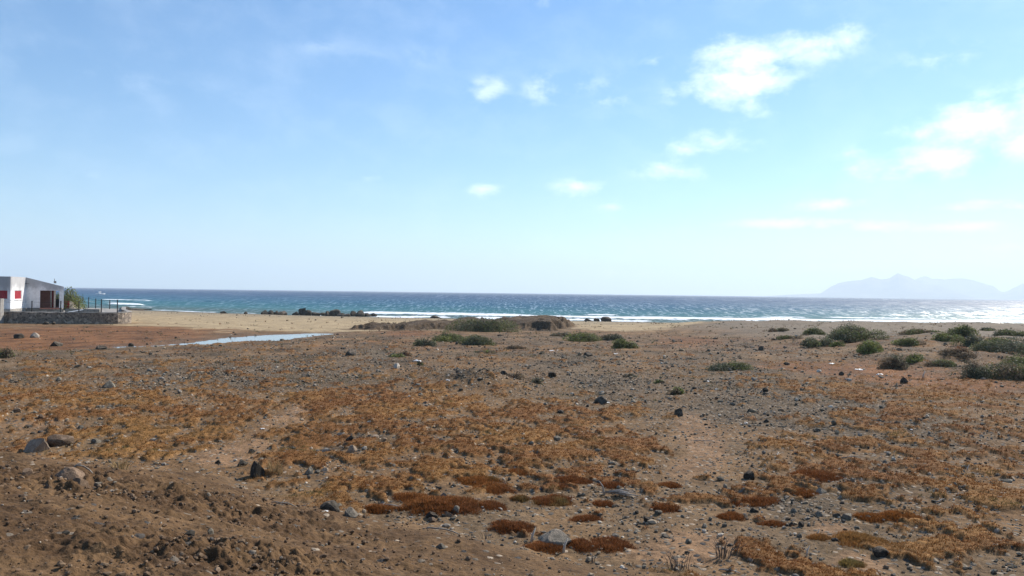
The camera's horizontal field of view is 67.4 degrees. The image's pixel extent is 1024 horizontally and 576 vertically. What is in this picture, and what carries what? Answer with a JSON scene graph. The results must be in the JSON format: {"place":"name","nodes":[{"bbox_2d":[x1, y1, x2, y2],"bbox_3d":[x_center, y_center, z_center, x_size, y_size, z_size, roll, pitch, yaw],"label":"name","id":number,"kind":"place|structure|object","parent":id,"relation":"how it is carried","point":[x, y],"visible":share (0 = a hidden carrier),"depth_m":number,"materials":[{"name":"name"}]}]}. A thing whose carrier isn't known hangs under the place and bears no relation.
{"place":"outdoors","nodes":[
{"label":"outdoors","id":0,"kind":"place"},
{"bbox_2d":[44,308,121,312],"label":"yard","id":1,"kind":"structure","parent":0,"point":[109,310],"depth_m":97.58,"materials":[{"name":"grey concrete"}]},
{"bbox_2d":[0,276,63,311],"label":"beach house","id":2,"kind":"structure","parent":1,"relation":"on","point":[39,294],"depth_m":88.12,"materials":[{"name":"paint"}]},
{"bbox_2d":[0,290,11,299],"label":"window","id":3,"kind":"structure","parent":2,"relation":"in","point":[3,293],"depth_m":82.66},
{"bbox_2d":[14,290,22,299],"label":"window","id":4,"kind":"structure","parent":2,"relation":"in","point":[17,292],"depth_m":85.33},
{"bbox_2d":[56,286,87,309],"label":"tree","id":5,"kind":"object","parent":1,"relation":"on","point":[69,297],"visible":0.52,"depth_m":96.61,"materials":[{"name":"green plant"}]},
{"bbox_2d":[64,301,82,308],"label":"maroon outhouse","id":6,"kind":"structure","parent":1,"relation":"on","point":[70,304],"depth_m":95.98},
{"bbox_2d":[65,309,100,311],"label":"wall","id":7,"kind":"structure","parent":1,"relation":"on","point":[87,310],"depth_m":84.48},
{"bbox_2d":[117,333,332,347],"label":"pool water","id":8,"kind":"structure","parent":0,"point":[265,338],"depth_m":61.07,"materials":[{"name":"blue liquid"}]},
{"bbox_2d":[0,310,1023,575],"bbox_3d":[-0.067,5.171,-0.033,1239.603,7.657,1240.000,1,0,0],"label":"ground","id":9,"kind":"structure","parent":0,"point":[82,536],"depth_m":14.41,"materials":[{"name":"soil"}]},
{"bbox_2d":[0,299,3,322],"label":"gate pillar","id":10,"kind":"structure","parent":9,"relation":"on","point":[1,310],"depth_m":79.36,"materials":[{"name":"paint"}]},
{"bbox_2d":[0,346,14,358],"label":"shrub","id":11,"kind":"object","parent":9,"relation":"on","point":[6,352],"visible":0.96,"depth_m":32.26,"materials":[{"name":"green plant"}]},
{"bbox_2d":[22,468,32,475],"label":"stone","id":12,"kind":"object","parent":9,"relation":"on","point":[27,471],"visible":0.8,"depth_m":7.65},
{"bbox_2d":[24,438,49,451],"bbox_3d":[-8.657,2.901,14.007,0.428,0.344,0.290,1,0,-21],"label":"boulder","id":13,"kind":"object","parent":9,"relation":"on","point":[37,445],"visible":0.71,"depth_m":13.94,"materials":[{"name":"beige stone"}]},
{"bbox_2d":[46,434,73,446],"bbox_3d":[-8.530,2.899,14.481,0.516,0.284,0.399,1,0,-13],"label":"boulder","id":14,"kind":"object","parent":9,"relation":"on","point":[56,440],"visible":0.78,"depth_m":14.35,"materials":[{"name":"brown stone"}]},
{"bbox_2d":[4,307,131,323],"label":"stone wall","id":15,"kind":"structure","parent":9,"relation":"on","point":[40,317],"depth_m":80.41,"materials":[{"name":"stone"}]},
{"bbox_2d":[16,297,117,312],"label":"wire fence","id":16,"kind":"object","parent":15,"relation":"on","point":[101,300],"visible":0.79,"depth_m":80.29,"materials":[{"name":"metal"}]},
{"bbox_2d":[55,467,84,479],"bbox_3d":[-4.719,2.018,8.190,0.291,0.219,0.196,1,0,-25],"label":"boulder","id":17,"kind":"object","parent":9,"relation":"on","point":[68,473],"visible":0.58,"depth_m":8.16,"materials":[{"name":"brown stone"}]},
{"bbox_2d":[73,478,88,486],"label":"stone","id":18,"kind":"object","parent":9,"relation":"on","point":[82,482],"visible":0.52,"depth_m":7.64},
{"bbox_2d":[102,380,115,387],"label":"stone","id":19,"kind":"object","parent":9,"relation":"on","point":[109,384],"visible":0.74,"depth_m":22.22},
{"bbox_2d":[107,457,132,468],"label":"dry tuft","id":20,"kind":"object","parent":9,"relation":"on","point":[122,465],"visible":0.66,"depth_m":10.01,"materials":[{"name":"plant"}]},
{"bbox_2d":[250,461,264,477],"bbox_3d":[-3.968,2.845,11.895,0.236,0.343,0.202,0,0,36],"label":"stone","id":21,"kind":"object","parent":9,"relation":"on","point":[256,469],"visible":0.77,"depth_m":11.83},
{"bbox_2d":[266,458,287,474],"bbox_3d":[-3.675,2.798,11.983,0.335,0.273,0.239,1,0,0],"label":"dry tuft","id":22,"kind":"object","parent":9,"relation":"on","point":[277,468],"visible":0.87,"depth_m":12.00,"materials":[{"name":"plant"}]},
{"bbox_2d":[320,500,339,511],"bbox_3d":[-2.236,2.699,9.421,0.214,0.172,0.252,0,0,38],"label":"stone","id":23,"kind":"object","parent":9,"relation":"on","point":[331,505],"visible":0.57,"depth_m":9.36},
{"bbox_2d":[0,450,684,575],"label":"soil clods","id":24,"kind":"object","parent":9,"relation":"on","point":[60,563],"visible":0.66,"depth_m":5.93,"materials":[{"name":"soil"}]},
{"bbox_2d":[345,349,355,355],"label":"stone","id":25,"kind":"object","parent":9,"relation":"on","point":[350,352],"visible":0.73,"depth_m":35.51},
{"bbox_2d":[344,507,357,517],"bbox_3d":[-1.911,2.681,9.092,0.156,0.167,0.248,1,0,-39],"label":"stone","id":26,"kind":"object","parent":9,"relation":"on","point":[350,512],"visible":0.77,"depth_m":9.03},
{"bbox_2d":[347,445,356,452],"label":"stone","id":27,"kind":"object","parent":9,"relation":"on","point":[352,448],"visible":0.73,"depth_m":13.65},
{"bbox_2d":[364,503,395,513],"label":"ground cushion","id":28,"kind":"object","parent":9,"relation":"on","point":[374,508],"visible":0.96,"depth_m":10.12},
{"bbox_2d":[388,353,404,356],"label":"shrub","id":29,"kind":"object","parent":9,"relation":"on","point":[396,355],"visible":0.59,"depth_m":35.56,"materials":[{"name":"green plant"}]},
{"bbox_2d":[391,491,430,501],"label":"ground cushion","id":30,"kind":"object","parent":9,"relation":"on","point":[404,496],"visible":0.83,"depth_m":10.66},
{"bbox_2d":[411,337,436,345],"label":"shrub","id":31,"kind":"object","parent":9,"relation":"on","point":[419,342],"visible":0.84,"depth_m":45.34,"materials":[{"name":"green plant"}]},
{"bbox_2d":[426,511,437,517],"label":"stone","id":32,"kind":"object","parent":9,"relation":"on","point":[431,514],"visible":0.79,"depth_m":9.84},
{"bbox_2d":[393,493,485,516],"bbox_3d":[-0.975,2.897,10.357,1.396,0.179,1.034,1,0,0],"label":"ground cushion","id":33,"kind":"object","parent":9,"relation":"on","point":[439,505],"visible":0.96,"depth_m":10.21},
{"bbox_2d":[422,525,458,533],"bbox_3d":[-0.823,2.828,8.977,0.454,0.107,0.076,1,0,0],"label":"driftwood","id":34,"kind":"object","parent":9,"relation":"on","point":[440,529],"visible":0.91,"depth_m":8.97,"materials":[{"name":"grey wood"}]},
{"bbox_2d":[431,330,462,341],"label":"shrub","id":35,"kind":"object","parent":9,"relation":"on","point":[450,338],"visible":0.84,"depth_m":51.48,"materials":[{"name":"green plant"}]},
{"bbox_2d":[144,312,805,328],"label":"beach pebbles","id":36,"kind":"object","parent":9,"relation":"on","point":[392,318],"visible":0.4,"depth_m":117.01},
{"bbox_2d":[457,334,496,345],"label":"shrub","id":37,"kind":"object","parent":9,"relation":"on","point":[477,340],"visible":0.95,"depth_m":45.99,"materials":[{"name":"green plant"}]},
{"bbox_2d":[453,474,506,486],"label":"ground cushion","id":38,"kind":"object","parent":9,"relation":"on","point":[470,480],"visible":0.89,"depth_m":11.65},
{"bbox_2d":[445,317,520,331],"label":"shrub","id":39,"kind":"object","parent":9,"relation":"on","point":[474,325],"visible":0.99,"depth_m":72.94,"materials":[{"name":"green plant"}]},
{"bbox_2d":[473,349,497,353],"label":"shrub","id":40,"kind":"object","parent":9,"relation":"on","point":[486,351],"visible":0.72,"depth_m":38.37,"materials":[{"name":"green plant"}]},
{"bbox_2d":[475,499,509,510],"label":"ground cushion","id":41,"kind":"object","parent":9,"relation":"on","point":[492,504],"visible":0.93,"depth_m":10.39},
{"bbox_2d":[472,481,520,495],"bbox_3d":[-0.244,2.940,11.287,0.740,0.143,0.745,1,0,28],"label":"ground cushion","id":42,"kind":"object","parent":9,"relation":"on","point":[494,488],"visible":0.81,"depth_m":11.21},
{"bbox_2d":[0,327,1019,406],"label":"rubble","id":43,"kind":"object","parent":9,"relation":"on","point":[342,356],"visible":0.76,"depth_m":30.53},
{"bbox_2d":[0,350,1023,575],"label":"dry grass","id":44,"kind":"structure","parent":9,"relation":"on","point":[272,437],"depth_m":14.11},
{"bbox_2d":[487,518,536,534],"bbox_3d":[-0.004,2.938,9.481,0.695,0.129,0.566,1,0,0],"label":"ground cushion","id":45,"kind":"object","parent":9,"relation":"on","point":[503,526],"visible":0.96,"depth_m":9.43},
{"bbox_2d":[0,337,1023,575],"bbox_3d":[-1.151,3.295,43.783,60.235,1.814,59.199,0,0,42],"label":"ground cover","id":46,"kind":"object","parent":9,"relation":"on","point":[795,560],"visible":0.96,"depth_m":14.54,"materials":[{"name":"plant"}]},
{"bbox_2d":[1,315,1023,417],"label":"herbs","id":47,"kind":"object","parent":9,"relation":"on","point":[527,356],"visible":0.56,"depth_m":35.92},
{"bbox_2d":[506,372,525,379],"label":"shrub","id":48,"kind":"object","parent":9,"relation":"on","point":[515,376],"visible":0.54,"depth_m":25.17,"materials":[{"name":"green plant"}]},
{"bbox_2d":[505,344,526,348],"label":"shrub","id":49,"kind":"object","parent":9,"relation":"on","point":[513,347],"visible":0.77,"depth_m":42.97,"materials":[{"name":"green plant"}]},
{"bbox_2d":[508,467,526,475],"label":"ground cushion","id":50,"kind":"object","parent":9,"relation":"on","point":[521,471],"visible":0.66,"depth_m":12.36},
{"bbox_2d":[509,494,531,502],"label":"ground cushion","id":51,"kind":"object","parent":9,"relation":"on","point":[522,498],"visible":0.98,"depth_m":10.73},
{"bbox_2d":[527,376,542,384],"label":"shrub","id":52,"kind":"object","parent":9,"relation":"on","point":[536,380],"visible":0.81,"depth_m":24.92,"materials":[{"name":"green plant"}]},
{"bbox_2d":[520,539,570,555],"bbox_3d":[0.358,2.937,8.740,0.612,0.118,0.527,1,0,0],"label":"ground cushion","id":53,"kind":"object","parent":9,"relation":"on","point":[541,546],"visible":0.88,"depth_m":8.66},
{"bbox_2d":[530,493,575,506],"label":"ground cushion","id":54,"kind":"object","parent":9,"relation":"on","point":[555,500],"visible":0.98,"depth_m":10.72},
{"bbox_2d":[538,529,570,545],"bbox_3d":[0.496,2.920,8.918,0.350,0.225,0.328,1,0,-11],"label":"boulder","id":55,"kind":"object","parent":9,"relation":"on","point":[557,537],"visible":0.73,"depth_m":8.84,"materials":[{"name":"grey stone"}]},
{"bbox_2d":[544,482,569,490],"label":"ground cushion","id":56,"kind":"object","parent":9,"relation":"on","point":[562,485],"visible":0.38,"depth_m":11.48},
{"bbox_2d":[549,332,570,336],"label":"shrub","id":57,"kind":"object","parent":9,"relation":"on","point":[563,334],"visible":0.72,"depth_m":63.68,"materials":[{"name":"green plant"}]},
{"bbox_2d":[554,475,594,484],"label":"ground cushion","id":58,"kind":"object","parent":9,"relation":"on","point":[577,479],"visible":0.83,"depth_m":11.85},
{"bbox_2d":[566,537,598,553],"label":"ground cushion","id":59,"kind":"object","parent":9,"relation":"on","point":[581,544],"visible":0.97,"depth_m":8.77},
{"bbox_2d":[562,331,602,341],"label":"shrub","id":60,"kind":"object","parent":9,"relation":"on","point":[582,337],"visible":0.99,"depth_m":54.84,"materials":[{"name":"green plant"}]},
{"bbox_2d":[569,514,603,522],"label":"ground cushion","id":61,"kind":"object","parent":9,"relation":"on","point":[584,517],"visible":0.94,"depth_m":9.90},
{"bbox_2d":[594,396,607,403],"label":"stone","id":62,"kind":"object","parent":9,"relation":"on","point":[601,400],"visible":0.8,"depth_m":20.95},
{"bbox_2d":[590,499,614,507],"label":"ground cushion","id":63,"kind":"object","parent":9,"relation":"on","point":[607,503],"visible":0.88,"depth_m":10.71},
{"bbox_2d":[597,481,625,488],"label":"ground cushion","id":64,"kind":"object","parent":9,"relation":"on","point":[608,485],"visible":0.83,"depth_m":11.73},
{"bbox_2d":[600,333,623,339],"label":"shrub","id":65,"kind":"object","parent":9,"relation":"on","point":[609,337],"visible":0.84,"depth_m":57.34,"materials":[{"name":"green plant"}]},
{"bbox_2d":[588,535,636,553],"bbox_3d":[1.148,2.987,8.961,0.680,0.118,0.739,1,0,0],"label":"ground cushion","id":66,"kind":"object","parent":9,"relation":"on","point":[615,544],"visible":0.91,"depth_m":8.90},
{"bbox_2d":[599,481,638,496],"bbox_3d":[1.555,2.917,11.154,0.587,0.197,0.158,1,0,15],"label":"driftwood","id":67,"kind":"object","parent":9,"relation":"on","point":[621,491],"visible":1,"depth_m":11.11,"materials":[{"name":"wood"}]},
{"bbox_2d":[611,338,639,348],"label":"shrub","id":68,"kind":"object","parent":9,"relation":"on","point":[620,343],"visible":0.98,"depth_m":44.77,"materials":[{"name":"green plant"}]},
{"bbox_2d":[649,502,680,513],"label":"ground cushion","id":69,"kind":"object","parent":9,"relation":"on","point":[665,507],"visible":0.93,"depth_m":10.46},
{"bbox_2d":[656,481,682,488],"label":"ground cushion","id":70,"kind":"object","parent":9,"relation":"on","point":[671,484],"visible":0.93,"depth_m":11.89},
{"bbox_2d":[666,386,684,394],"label":"shrub","id":71,"kind":"object","parent":9,"relation":"on","point":[676,390],"visible":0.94,"depth_m":22.87,"materials":[{"name":"green plant"}]},
{"bbox_2d":[664,552,691,570],"bbox_3d":[1.774,2.902,8.115,0.305,0.184,0.238,1,0,-12],"label":"dry tuft","id":72,"kind":"object","parent":9,"relation":"on","point":[680,568],"visible":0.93,"depth_m":8.13,"materials":[{"name":"brown plant"}]},
{"bbox_2d":[674,408,682,415],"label":"stone","id":73,"kind":"object","parent":9,"relation":"on","point":[678,412],"visible":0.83,"depth_m":18.84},
{"bbox_2d":[705,360,753,370],"bbox_3d":[8.613,3.096,30.257,2.154,0.533,1.224,1,0,-14],"label":"shrub","id":74,"kind":"object","parent":9,"relation":"on","point":[726,366],"visible":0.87,"depth_m":30.11,"materials":[{"name":"green plant"}]},
{"bbox_2d":[712,535,746,558],"bbox_3d":[2.391,2.881,8.505,0.429,0.233,0.260,1,0,0],"label":"dry tuft","id":75,"kind":"object","parent":9,"relation":"on","point":[725,549],"visible":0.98,"depth_m":8.48,"materials":[{"name":"brown plant"}]},
{"bbox_2d":[714,511,746,520],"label":"ground cushion","id":76,"kind":"object","parent":9,"relation":"on","point":[733,515],"visible":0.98,"depth_m":10.26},
{"bbox_2d":[743,470,754,479],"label":"stone","id":77,"kind":"object","parent":9,"relation":"on","point":[748,474],"visible":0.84,"depth_m":12.43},
{"bbox_2d":[728,494,781,507],"bbox_3d":[3.540,3.063,11.090,0.876,0.158,0.775,1,0,0],"label":"ground cushion","id":78,"kind":"object","parent":9,"relation":"on","point":[756,501],"visible":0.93,"depth_m":10.96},
{"bbox_2d":[756,519,785,527],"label":"ground cushion","id":79,"kind":"object","parent":9,"relation":"on","point":[774,523],"visible":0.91,"depth_m":9.96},
{"bbox_2d":[767,327,789,331],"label":"shrub","id":80,"kind":"object","parent":9,"relation":"on","point":[780,329],"visible":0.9,"depth_m":69.08,"materials":[{"name":"green plant"}]},
{"bbox_2d":[776,335,803,339],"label":"shrub","id":81,"kind":"object","parent":9,"relation":"on","point":[781,337],"visible":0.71,"depth_m":53.40,"materials":[{"name":"green plant"}]},
{"bbox_2d":[785,487,819,497],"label":"ground cushion","id":82,"kind":"object","parent":9,"relation":"on","point":[807,493],"visible":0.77,"depth_m":11.34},
{"bbox_2d":[801,326,826,334],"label":"shrub","id":83,"kind":"object","parent":9,"relation":"on","point":[812,331],"visible":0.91,"depth_m":61.98,"materials":[{"name":"green plant"}]},
{"bbox_2d":[786,468,845,482],"bbox_3d":[4.973,3.032,12.476,1.016,0.150,0.958,0,0,40],"label":"ground cushion","id":84,"kind":"object","parent":9,"relation":"on","point":[824,476],"visible":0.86,"depth_m":12.36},
{"bbox_2d":[800,337,833,346],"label":"shrub","id":85,"kind":"object","parent":9,"relation":"on","point":[815,342],"visible":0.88,"depth_m":45.25,"materials":[{"name":"green plant"}]},
{"bbox_2d":[805,533,830,541],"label":"ground cushion","id":86,"kind":"object","parent":9,"relation":"on","point":[819,536],"visible":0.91,"depth_m":9.17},
{"bbox_2d":[828,340,844,346],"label":"shrub","id":87,"kind":"object","parent":9,"relation":"on","point":[835,343],"visible":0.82,"depth_m":44.66,"materials":[{"name":"green plant"}]},
{"bbox_2d":[838,557,866,567],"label":"ground cushion","id":88,"kind":"object","parent":9,"relation":"on","point":[847,561],"visible":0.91,"depth_m":8.30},
{"bbox_2d":[825,322,889,341],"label":"shrub","id":89,"kind":"object","parent":9,"relation":"on","point":[847,334],"visible":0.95,"depth_m":46.97,"materials":[{"name":"green plant"}]},
{"bbox_2d":[829,530,892,549],"bbox_3d":[4.183,2.985,9.172,0.897,0.153,0.840,1,0,0],"label":"ground cushion","id":90,"kind":"object","parent":9,"relation":"on","point":[845,537],"visible":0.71,"depth_m":9.10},
{"bbox_2d":[856,339,883,353],"bbox_3d":[18.188,2.974,38.775,1.538,0.786,1.644,1,0,0],"label":"shrub","id":91,"kind":"object","parent":9,"relation":"on","point":[866,347],"visible":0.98,"depth_m":38.62,"materials":[{"name":"green plant"}]},
{"bbox_2d":[853,512,888,522],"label":"ground cushion","id":92,"kind":"object","parent":9,"relation":"on","point":[875,517],"visible":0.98,"depth_m":10.09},
{"bbox_2d":[873,546,888,557],"bbox_3d":[4.153,2.980,8.639,0.175,0.130,0.205,1,0,30],"label":"stone","id":93,"kind":"object","parent":9,"relation":"on","point":[879,551],"visible":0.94,"depth_m":8.58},
{"bbox_2d":[876,353,909,369],"bbox_3d":[15.748,3.049,31.818,1.198,0.842,1.146,1,0,-28],"label":"shrub","id":94,"kind":"object","parent":9,"relation":"on","point":[890,362],"visible":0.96,"depth_m":31.68,"materials":[{"name":"green plant"}]},
{"bbox_2d":[878,510,925,521],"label":"ground cushion","id":95,"kind":"object","parent":9,"relation":"on","point":[894,515],"visible":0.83,"depth_m":10.10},
{"bbox_2d":[890,338,926,345],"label":"shrub","id":96,"kind":"object","parent":9,"relation":"on","point":[908,342],"visible":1,"depth_m":42.82,"materials":[{"name":"green plant"}]},
{"bbox_2d":[906,353,923,362],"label":"shrub","id":97,"kind":"object","parent":9,"relation":"on","point":[914,358],"visible":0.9,"depth_m":34.28,"materials":[{"name":"green plant"}]},
{"bbox_2d":[897,328,944,334],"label":"shrub","id":98,"kind":"object","parent":9,"relation":"on","point":[914,331],"visible":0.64,"depth_m":49.59,"materials":[{"name":"green plant"}]},
{"bbox_2d":[924,358,956,366],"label":"shrub","id":99,"kind":"object","parent":9,"relation":"on","point":[942,363],"visible":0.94,"depth_m":33.13,"materials":[{"name":"green plant"}]},
{"bbox_2d":[932,332,963,340],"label":"shrub","id":100,"kind":"object","parent":9,"relation":"on","point":[942,336],"visible":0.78,"depth_m":44.93,"materials":[{"name":"green plant"}]},
{"bbox_2d":[937,345,977,358],"bbox_3d":[20.633,2.936,35.652,1.709,0.650,1.867,1,0,21],"label":"shrub","id":101,"kind":"object","parent":9,"relation":"on","point":[961,352],"visible":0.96,"depth_m":35.41,"materials":[{"name":"green plant"}]},
{"bbox_2d":[943,323,980,335],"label":"shrub","id":102,"kind":"object","parent":9,"relation":"on","point":[966,330],"visible":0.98,"depth_m":47.40,"materials":[{"name":"green plant"}]},
{"bbox_2d":[949,334,986,345],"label":"shrub","id":103,"kind":"object","parent":9,"relation":"on","point":[968,341],"visible":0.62,"depth_m":41.63,"materials":[{"name":"green plant"}]},
{"bbox_2d":[958,359,992,378],"bbox_3d":[17.209,2.999,28.432,1.284,0.919,1.159,1,0,0],"label":"shrub","id":104,"kind":"object","parent":9,"relation":"on","point":[972,371],"visible":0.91,"depth_m":28.32,"materials":[{"name":"green plant"}]},
{"bbox_2d":[968,336,1023,354],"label":"shrub","id":105,"kind":"object","parent":9,"relation":"on","point":[997,346],"visible":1,"depth_m":37.91,"materials":[{"name":"green plant"}]},
{"bbox_2d":[985,337,1013,342],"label":"shrub","id":106,"kind":"object","parent":9,"relation":"on","point":[996,338],"visible":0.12,"depth_m":41.63,"materials":[{"name":"green plant"}]},
{"bbox_2d":[980,359,1023,380],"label":"shrub","id":107,"kind":"object","parent":9,"relation":"on","point":[1014,371],"visible":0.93,"depth_m":27.75,"materials":[{"name":"green plant"}]},
{"bbox_2d":[991,329,1023,336],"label":"shrub","id":108,"kind":"object","parent":9,"relation":"on","point":[1006,332],"visible":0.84,"depth_m":54.24,"materials":[{"name":"green plant"}]},
{"bbox_2d":[1001,354,1023,365],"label":"shrub","id":109,"kind":"object","parent":9,"relation":"on","point":[1015,358],"visible":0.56,"depth_m":34.09,"materials":[{"name":"green plant"}]},
{"bbox_2d":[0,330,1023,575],"bbox_3d":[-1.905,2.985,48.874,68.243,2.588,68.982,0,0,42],"label":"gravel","id":110,"kind":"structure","parent":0,"point":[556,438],"depth_m":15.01,"materials":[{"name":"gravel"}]},
{"bbox_2d":[0,0,1023,295],"label":"sky","id":111,"kind":"structure","parent":0,"point":[622,147],"materials":[{"name":"blue"}]},
{"bbox_2d":[25,287,1023,323],"bbox_3d":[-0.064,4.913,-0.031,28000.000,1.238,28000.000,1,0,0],"label":"sea","id":112,"kind":"structure","parent":0,"point":[629,308],"depth_m":314.01,"materials":[{"name":"blue liquid"}]},
{"bbox_2d":[330,309,340,315],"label":"surf rock","id":113,"kind":"object","parent":112,"relation":"in","point":[334,312],"visible":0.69,"depth_m":150.28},
{"bbox_2d":[354,310,364,316],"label":"surf rock","id":114,"kind":"object","parent":112,"relation":"in","point":[360,313],"visible":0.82,"depth_m":147.97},
{"bbox_2d":[765,273,978,298],"bbox_3d":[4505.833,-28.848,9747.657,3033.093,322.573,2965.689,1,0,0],"label":"mountains","id":115,"kind":"structure","parent":0,"point":[897,285],"depth_m":9250.17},
{"bbox_2d":[915,276,1023,299],"bbox_3d":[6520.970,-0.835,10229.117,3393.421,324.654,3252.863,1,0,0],"label":"mountains","id":116,"kind":"structure","parent":0,"point":[973,288],"depth_m":10201.03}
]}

